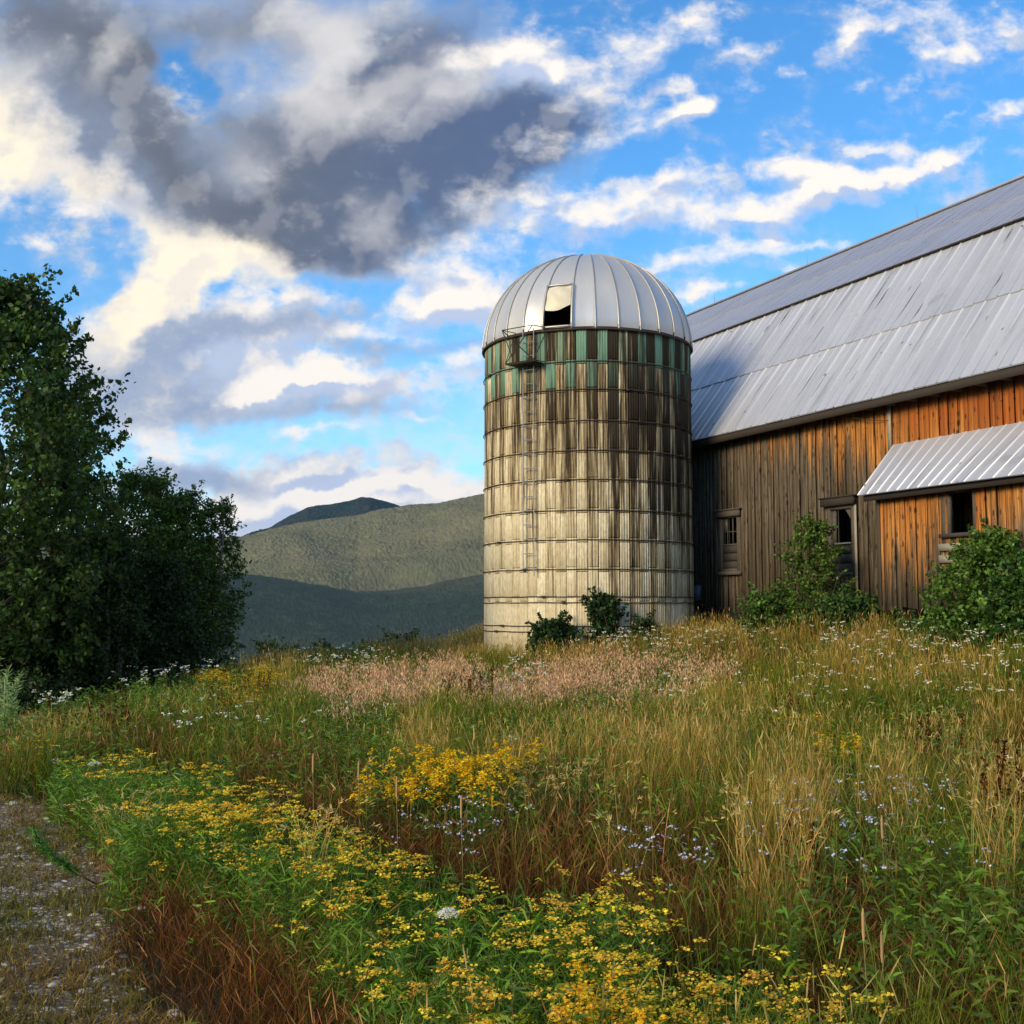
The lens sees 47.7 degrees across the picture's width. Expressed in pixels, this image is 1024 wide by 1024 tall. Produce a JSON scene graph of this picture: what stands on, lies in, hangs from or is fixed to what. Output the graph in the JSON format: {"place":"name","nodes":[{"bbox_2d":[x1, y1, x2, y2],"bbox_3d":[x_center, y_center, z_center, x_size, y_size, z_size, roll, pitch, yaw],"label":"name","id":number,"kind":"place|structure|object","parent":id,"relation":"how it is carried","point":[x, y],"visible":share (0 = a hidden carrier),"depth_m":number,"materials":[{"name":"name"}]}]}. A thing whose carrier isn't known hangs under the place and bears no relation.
{"place":"outdoors","nodes":[
{"label":"outdoors","id":0,"kind":"place"},
{"bbox_2d":[0,718,179,1023],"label":"gravel","id":1,"kind":"structure","parent":0,"point":[61,938],"depth_m":5.87,"materials":[{"name":"grey gravel"}]},
{"bbox_2d":[0,493,483,591],"bbox_3d":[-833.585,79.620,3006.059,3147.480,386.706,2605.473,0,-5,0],"label":"mountain","id":2,"kind":"structure","parent":0,"point":[405,546],"depth_m":2537.67,"materials":[{"name":"green plant"}]},
{"bbox_2d":[8,573,483,667],"bbox_3d":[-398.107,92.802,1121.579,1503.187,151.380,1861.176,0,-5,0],"label":"forested hillside","id":3,"kind":"structure","parent":0,"point":[290,611],"depth_m":1235.41,"materials":[{"name":"green plant"}]},
{"bbox_2d":[244,497,399,535],"bbox_3d":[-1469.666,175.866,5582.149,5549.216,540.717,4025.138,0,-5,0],"label":"distant mountain","id":4,"kind":"structure","parent":0,"point":[359,506],"depth_m":5360.21,"materials":[{"name":"blue"}]},
{"bbox_2d":[0,654,1023,1023],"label":"ground","id":5,"kind":"structure","parent":0,"point":[10,888],"depth_m":5.76,"materials":[{"name":"brown soil"}]},
{"bbox_2d":[0,658,25,733],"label":"mugwort","id":6,"kind":"object","parent":5,"relation":"on","point":[6,698],"visible":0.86,"depth_m":14.78,"materials":[{"name":"green plant"}]},
{"bbox_2d":[0,667,64,714],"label":"shrub","id":7,"kind":"object","parent":5,"relation":"on","point":[26,693],"visible":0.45,"depth_m":21.25,"materials":[{"name":"green plant"}]},
{"bbox_2d":[0,664,87,708],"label":"shrub","id":8,"kind":"object","parent":5,"relation":"on","point":[42,687],"visible":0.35,"depth_m":22.71,"materials":[{"name":"green plant"}]},
{"bbox_2d":[0,551,114,702],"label":"broadleaf tree","id":9,"kind":"object","parent":5,"relation":"on","point":[36,662],"visible":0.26,"depth_m":23.69,"materials":[{"name":"green plant"}]},
{"bbox_2d":[0,386,114,663],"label":"broadleaf tree","id":10,"kind":"object","parent":5,"relation":"on","point":[95,477],"visible":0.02,"depth_m":26.26,"materials":[{"name":"green plant"}]},
{"bbox_2d":[23,827,98,884],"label":"horseweed","id":11,"kind":"object","parent":5,"relation":"on","point":[62,862],"visible":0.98,"depth_m":6.27,"materials":[{"name":"green plant"}]},
{"bbox_2d":[0,263,135,667],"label":"broadleaf tree","id":12,"kind":"object","parent":5,"relation":"on","point":[27,323],"visible":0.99,"depth_m":22.85,"materials":[{"name":"green plant"}]},
{"bbox_2d":[39,664,117,701],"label":"shrub","id":13,"kind":"object","parent":5,"relation":"on","point":[84,691],"visible":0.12,"depth_m":24.05,"materials":[{"name":"green plant"}]},
{"bbox_2d":[48,682,132,756],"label":"dock plant","id":14,"kind":"object","parent":5,"relation":"on","point":[101,708],"visible":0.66,"depth_m":13.09,"materials":[{"name":"brown plant"}]},
{"bbox_2d":[87,761,100,784],"bbox_3d":[-3.273,2.187,9.053,0.106,0.478,0.105,0,-5,0],"label":"white umbel","id":15,"kind":"object","parent":5,"relation":"on","point":[93,762],"visible":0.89,"depth_m":9.06,"materials":[{"name":"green plant"}]},
{"bbox_2d":[29,522,162,697],"bbox_3d":[-9.032,2.207,25.012,2.916,4.065,3.141,0,-5,0],"label":"broadleaf tree","id":16,"kind":"object","parent":5,"relation":"on","point":[116,622],"visible":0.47,"depth_m":24.54,"materials":[{"name":"green plant"}]},
{"bbox_2d":[0,704,205,1023],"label":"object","id":17,"kind":"object","parent":5,"relation":"on","point":[54,903],"visible":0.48,"depth_m":5.67,"materials":[{"name":"green plant"}]},
{"bbox_2d":[61,787,173,874],"bbox_3d":[-2.475,2.024,7.280,0.708,0.528,0.785,1,-5,-17],"label":"grass tussock","id":18,"kind":"object","parent":5,"relation":"on","point":[102,807],"depth_m":7.28,"materials":[{"name":"green plant"}]},
{"bbox_2d":[77,455,208,667],"bbox_3d":[-9.154,1.585,27.968,3.468,5.816,3.360,0,-5,0],"label":"broadleaf tree","id":19,"kind":"object","parent":5,"relation":"on","point":[154,486],"visible":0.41,"depth_m":27.74,"materials":[{"name":"green plant"}]},
{"bbox_2d":[123,655,167,690],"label":"shrub","id":20,"kind":"object","parent":5,"relation":"on","point":[139,658],"visible":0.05,"depth_m":26.63,"materials":[{"name":"green plant"}]},
{"bbox_2d":[116,543,221,689],"bbox_3d":[-8.332,2.551,26.913,2.993,3.706,3.274,0,-5,0],"label":"broadleaf tree","id":21,"kind":"object","parent":5,"relation":"on","point":[171,605],"visible":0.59,"depth_m":26.46,"materials":[{"name":"green plant"}]},
{"bbox_2d":[167,1009,182,1016],"bbox_3d":[-1.401,2.082,4.801,0.062,0.028,0.072,2,-5,-27],"label":"rock","id":22,"kind":"object","parent":5,"relation":"on","point":[173,1013],"visible":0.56,"depth_m":4.79,"materials":[{"name":"stone"}]},
{"bbox_2d":[138,480,237,670],"bbox_3d":[-8.359,1.891,29.035,2.819,5.387,3.023,0,-5,0],"label":"broadleaf tree","id":23,"kind":"object","parent":5,"relation":"on","point":[198,516],"visible":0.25,"depth_m":28.73,"materials":[{"name":"green plant"}]},
{"bbox_2d":[156,637,229,678],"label":"shrub","id":24,"kind":"object","parent":5,"relation":"on","point":[217,661],"visible":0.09,"depth_m":28.30,"materials":[{"name":"green plant"}]},
{"bbox_2d":[168,686,247,716],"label":"dock plant","id":25,"kind":"object","parent":5,"relation":"on","point":[207,703],"visible":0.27,"depth_m":14.78,"materials":[{"name":"brown plant"}]},
{"bbox_2d":[179,493,257,673],"bbox_3d":[-7.502,2.043,29.471,2.164,5.004,1.948,0,-5,0],"label":"broadleaf tree","id":26,"kind":"object","parent":5,"relation":"on","point":[223,508],"visible":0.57,"depth_m":29.31,"materials":[{"name":"green plant"}]},
{"bbox_2d":[231,668,274,702],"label":"dock plant","id":27,"kind":"object","parent":5,"relation":"on","point":[267,682],"visible":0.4,"depth_m":16.65,"materials":[{"name":"brown plant"}]},
{"bbox_2d":[243,637,284,659],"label":"shrub","id":28,"kind":"object","parent":5,"relation":"on","point":[262,643],"visible":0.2,"depth_m":37.72,"materials":[{"name":"green plant"}]},
{"bbox_2d":[267,635,303,657],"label":"shrub","id":29,"kind":"object","parent":5,"relation":"on","point":[287,646],"visible":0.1,"depth_m":36.66,"materials":[{"name":"green plant"}]},
{"bbox_2d":[312,753,313,861],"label":"timothy stalk","id":30,"kind":"object","parent":5,"relation":"on","point":[312,772],"visible":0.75,"depth_m":6.75,"materials":[{"name":"beige plant"}]},
{"bbox_2d":[266,784,382,954],"bbox_3d":[-0.943,1.767,5.664,0.434,0.798,0.599,3,-6,-30],"label":"grass tussock","id":31,"kind":"object","parent":5,"relation":"on","point":[328,819],"depth_m":5.67,"materials":[{"name":"green plant"}]},
{"bbox_2d":[305,636,343,654],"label":"shrub","id":32,"kind":"object","parent":5,"relation":"on","point":[325,643],"visible":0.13,"depth_m":37.54,"materials":[{"name":"green plant"}]},
{"bbox_2d":[357,761,359,834],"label":"timothy stalk","id":33,"kind":"object","parent":5,"relation":"on","point":[358,790],"visible":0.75,"depth_m":6.97,"materials":[{"name":"beige plant"}]},
{"bbox_2d":[350,633,389,651],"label":"shrub","id":34,"kind":"object","parent":5,"relation":"on","point":[367,643],"visible":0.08,"depth_m":35.65,"materials":[{"name":"green plant"}]},
{"bbox_2d":[395,777,397,869],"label":"timothy stalk","id":35,"kind":"object","parent":5,"relation":"on","point":[396,792],"visible":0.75,"depth_m":6.33,"materials":[{"name":"beige plant"}]},
{"bbox_2d":[375,625,425,649],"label":"shrub","id":36,"kind":"object","parent":5,"relation":"on","point":[396,637],"visible":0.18,"depth_m":35.65,"materials":[{"name":"green plant"}]},
{"bbox_2d":[343,752,501,864],"bbox_3d":[-0.586,2.014,7.840,1.099,0.664,1.207,0,-5,0],"label":"goldenrod","id":37,"kind":"object","parent":5,"relation":"on","point":[409,795],"visible":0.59,"depth_m":7.69,"materials":[{"name":"yellow plant"}]},
{"bbox_2d":[347,737,546,872],"bbox_3d":[-0.407,1.941,7.810,1.325,0.815,1.555,0,-5,0],"label":"goldenrod","id":38,"kind":"object","parent":5,"relation":"on","point":[453,769],"visible":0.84,"depth_m":7.72,"materials":[{"name":"yellow plant"}]},
{"bbox_2d":[437,907,457,1019],"bbox_3d":[-0.243,1.759,4.356,0.088,0.526,0.086,0,-5,0],"label":"white umbel","id":39,"kind":"object","parent":5,"relation":"on","point":[444,910],"visible":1,"depth_m":4.37,"materials":[{"name":"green plant"}]},
{"bbox_2d":[460,795,462,895],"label":"timothy stalk","id":40,"kind":"object","parent":5,"relation":"on","point":[461,832],"visible":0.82,"depth_m":5.88,"materials":[{"name":"beige plant"}]},
{"bbox_2d":[442,669,481,700],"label":"dock plant","id":41,"kind":"object","parent":5,"relation":"on","point":[444,680],"visible":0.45,"depth_m":16.43,"materials":[{"name":"brown plant"}]},
{"bbox_2d":[32,741,892,1023],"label":"feathery weeds","id":42,"kind":"object","parent":5,"relation":"on","point":[505,965],"visible":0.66,"depth_m":5.27,"materials":[{"name":"green plant"}]},
{"bbox_2d":[55,748,904,1023],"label":"yellow flowers","id":43,"kind":"object","parent":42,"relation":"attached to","point":[334,908],"visible":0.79,"depth_m":4.57,"materials":[{"name":"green plant"}]},
{"bbox_2d":[463,665,494,711],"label":"dock plant","id":44,"kind":"object","parent":5,"relation":"on","point":[469,686],"visible":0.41,"depth_m":15.76,"materials":[{"name":"brown plant"}]},
{"bbox_2d":[0,619,1023,1023],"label":"leafy weeds","id":45,"kind":"object","parent":5,"relation":"on","point":[952,901],"visible":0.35,"depth_m":8.83,"materials":[{"name":"green plant"}]},
{"bbox_2d":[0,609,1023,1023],"bbox_3d":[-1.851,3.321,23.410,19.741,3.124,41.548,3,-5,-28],"label":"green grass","id":46,"kind":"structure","parent":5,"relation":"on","point":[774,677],"depth_m":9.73,"materials":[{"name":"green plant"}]},
{"bbox_2d":[0,598,1023,1023],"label":"golden grass","id":47,"kind":"structure","parent":5,"relation":"on","point":[450,644],"depth_m":10.32,"materials":[{"name":"yellow plant"}]},
{"bbox_2d":[0,636,1023,811],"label":"yellow weeds","id":48,"kind":"object","parent":5,"relation":"on","point":[224,677],"visible":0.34,"depth_m":18.59,"materials":[{"name":"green plant"}]},
{"bbox_2d":[1,623,1023,1023],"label":"rusty grass","id":49,"kind":"structure","parent":5,"relation":"on","point":[243,963],"depth_m":5.80,"materials":[{"name":"brown plant"}]},
{"bbox_2d":[271,636,753,733],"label":"panicle grass","id":50,"kind":"structure","parent":5,"relation":"on","point":[540,679],"depth_m":18.34,"materials":[{"name":"beige plant"}]},
{"bbox_2d":[33,638,999,968],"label":"blue asters","id":51,"kind":"object","parent":5,"relation":"on","point":[883,866],"visible":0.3,"depth_m":6.52,"materials":[{"name":"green plant"}]},
{"bbox_2d":[33,617,1023,799],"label":"white flowers","id":52,"kind":"object","parent":5,"relation":"on","point":[540,666],"visible":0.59,"depth_m":18.66,"materials":[{"name":"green plant"}]},
{"bbox_2d":[448,762,613,855],"bbox_3d":[0.124,2.026,7.892,1.119,0.633,0.973,0,-5,0],"label":"grass tussock","id":53,"kind":"object","parent":5,"relation":"on","point":[552,778],"depth_m":7.92,"materials":[{"name":"beige plant"}]},
{"bbox_2d":[524,609,583,658],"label":"shrub","id":54,"kind":"object","parent":5,"relation":"on","point":[555,629],"visible":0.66,"depth_m":26.54,"materials":[{"name":"green plant"}]},
{"bbox_2d":[524,746,649,835],"bbox_3d":[0.523,2.023,8.218,0.902,0.668,0.858,0,-5,0],"label":"grass tussock","id":55,"kind":"object","parent":5,"relation":"on","point":[604,772],"depth_m":8.28,"materials":[{"name":"green plant"}]},
{"bbox_2d":[482,254,694,657],"bbox_3d":[1.970,-1.193,30.185,5.526,11.100,5.566,0,-5,0],"label":"silo","id":56,"kind":"object","parent":5,"relation":"on","point":[588,461],"visible":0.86,"depth_m":27.92,"materials":[{"name":"concrete"}]},
{"bbox_2d":[549,951,644,1023],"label":"goldenrod","id":57,"kind":"object","parent":5,"relation":"on","point":[570,990],"visible":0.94,"depth_m":3.54,"materials":[{"name":"yellow plant"}]},
{"bbox_2d":[576,586,644,650],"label":"shrub","id":58,"kind":"object","parent":5,"relation":"on","point":[601,610],"visible":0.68,"depth_m":26.77,"materials":[{"name":"green plant"}]},
{"bbox_2d":[581,780,678,917],"bbox_3d":[0.617,1.812,6.108,0.519,0.779,0.991,-1,-5,8],"label":"grass tussock","id":59,"kind":"object","parent":5,"relation":"on","point":[609,827],"depth_m":6.19,"materials":[{"name":"plant"}]},
{"bbox_2d":[625,609,666,649],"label":"shrub","id":60,"kind":"object","parent":5,"relation":"on","point":[647,622],"visible":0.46,"depth_m":26.77,"materials":[{"name":"green plant"}]},
{"bbox_2d":[626,1005,669,1023],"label":"goldenrod","id":61,"kind":"object","parent":5,"relation":"on","point":[639,1013],"visible":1,"depth_m":3.28,"materials":[{"name":"yellow plant"}]},
{"bbox_2d":[675,703,743,752],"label":"grass tussock","id":62,"kind":"object","parent":5,"relation":"on","point":[709,720],"depth_m":11.38,"materials":[{"name":"plant"}]},
{"bbox_2d":[736,697,780,744],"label":"grass tussock","id":63,"kind":"object","parent":5,"relation":"on","point":[757,716],"depth_m":12.72,"materials":[{"name":"green plant"}]},
{"bbox_2d":[728,580,811,642],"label":"shrub","id":64,"kind":"object","parent":5,"relation":"on","point":[756,609],"visible":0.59,"depth_m":24.69,"materials":[{"name":"green plant"}]},
{"bbox_2d":[700,770,844,955],"bbox_3d":[1.184,1.731,5.602,0.622,0.883,0.796,3,-6,-33],"label":"grass tussock","id":65,"kind":"object","parent":5,"relation":"on","point":[744,802],"depth_m":5.62,"materials":[{"name":"plant"}]},
{"bbox_2d":[779,818,823,917],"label":"dock plant","id":66,"kind":"object","parent":5,"relation":"on","point":[813,846],"visible":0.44,"depth_m":6.11,"materials":[{"name":"brown plant"}]},
{"bbox_2d":[751,509,861,641],"bbox_3d":[6.232,1.514,24.565,2.543,3.196,1.779,0,-5,0],"label":"shrub","id":67,"kind":"object","parent":5,"relation":"on","point":[809,537],"visible":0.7,"depth_m":24.57,"materials":[{"name":"green plant"}]},
{"bbox_2d":[775,680,844,721],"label":"dock plant","id":68,"kind":"object","parent":5,"relation":"on","point":[814,699],"visible":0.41,"depth_m":13.79,"materials":[{"name":"brown plant"}]},
{"bbox_2d":[770,774,890,846],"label":"grass tussock","id":69,"kind":"object","parent":5,"relation":"on","point":[829,788],"depth_m":8.08,"materials":[{"name":"beige plant"}]},
{"bbox_2d":[791,586,905,648],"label":"shrub","id":70,"kind":"object","parent":5,"relation":"on","point":[847,604],"visible":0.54,"depth_m":23.50,"materials":[{"name":"green plant"}]},
{"bbox_2d":[813,732,889,786],"bbox_3d":[2.837,2.192,9.751,0.878,0.631,0.612,-5,-7,44],"label":"goldenrod","id":71,"kind":"object","parent":5,"relation":"on","point":[845,743],"visible":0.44,"depth_m":9.77,"materials":[{"name":"yellow plant"}]},
{"bbox_2d":[686,174,1023,647],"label":"barn","id":72,"kind":"structure","parent":5,"relation":"on","point":[869,392],"depth_m":26.05,"materials":[{"name":"wood"}]},
{"bbox_2d":[712,508,741,575],"bbox_3d":[5.521,0.766,29.428,0.245,1.670,1.100,2,-5,-25],"label":"window frame","id":73,"kind":"structure","parent":72,"relation":"in","point":[732,567],"depth_m":29.47,"materials":[{"name":"brown wood"}]},
{"bbox_2d":[818,494,857,575],"bbox_3d":[7.272,0.530,25.617,0.285,1.755,1.140,2,-5,-25],"label":"window frame","id":74,"kind":"structure","parent":72,"relation":"in","point":[844,500],"depth_m":25.56,"materials":[{"name":"brown wood"}]},
{"bbox_2d":[826,700,883,748],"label":"grass tussock","id":75,"kind":"object","parent":5,"relation":"on","point":[851,715],"depth_m":11.33,"materials":[{"name":"plant"}]},
{"bbox_2d":[861,908,868,1023],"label":"timothy stalk","id":76,"kind":"object","parent":5,"relation":"on","point":[863,923],"visible":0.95,"depth_m":4.19,"materials":[{"name":"beige plant"}]},
{"bbox_2d":[880,930,886,1023],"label":"timothy stalk","id":77,"kind":"object","parent":5,"relation":"on","point":[881,948],"visible":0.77,"depth_m":4.27,"materials":[{"name":"beige plant"}]},
{"bbox_2d":[881,815,885,896],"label":"timothy stalk","id":78,"kind":"object","parent":5,"relation":"on","point":[882,841],"visible":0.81,"depth_m":5.83,"materials":[{"name":"beige plant"}]},
{"bbox_2d":[847,730,961,817],"bbox_3d":[2.992,2.026,8.728,0.819,0.775,0.751,-3,-5,30],"label":"grass tussock","id":79,"kind":"object","parent":5,"relation":"on","point":[902,752],"depth_m":8.69,"materials":[{"name":"plant"}]},
{"bbox_2d":[876,606,951,653],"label":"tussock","id":80,"kind":"object","parent":5,"relation":"on","point":[913,619],"visible":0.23,"depth_m":21.36,"materials":[{"name":"green plant"}]},
{"bbox_2d":[899,707,964,788],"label":"dock plant","id":81,"kind":"object","parent":5,"relation":"on","point":[929,729],"visible":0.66,"depth_m":10.45,"materials":[{"name":"brown plant"}]},
{"bbox_2d":[907,697,998,774],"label":"grass tussock","id":82,"kind":"object","parent":5,"relation":"on","point":[945,725],"depth_m":10.57,"materials":[{"name":"plant"}]},
{"bbox_2d":[911,517,1023,665],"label":"shrub","id":83,"kind":"object","parent":5,"relation":"on","point":[994,544],"visible":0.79,"depth_m":19.67,"materials":[{"name":"green plant"}]},
{"bbox_2d":[936,678,1021,740],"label":"grass tussock","id":84,"kind":"object","parent":5,"relation":"on","point":[976,688],"depth_m":12.83,"materials":[{"name":"green plant"}]},
{"bbox_2d":[936,758,1023,951],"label":"grass tussock","id":85,"kind":"object","parent":5,"relation":"on","point":[1002,821],"depth_m":5.62,"materials":[{"name":"green plant"}]},
{"bbox_2d":[966,539,1023,658],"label":"shrub","id":86,"kind":"object","parent":5,"relation":"on","point":[1018,591],"visible":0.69,"depth_m":19.16,"materials":[{"name":"green plant"}]},
{"bbox_2d":[979,737,1023,846],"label":"dock plant","id":87,"kind":"object","parent":5,"relation":"on","point":[1002,765],"visible":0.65,"depth_m":7.28,"materials":[{"name":"brown plant"}]},
{"bbox_2d":[0,0,1023,537],"label":"sky","id":88,"kind":"structure","parent":0,"point":[298,228],"materials":[{"name":"blue"}]}
]}

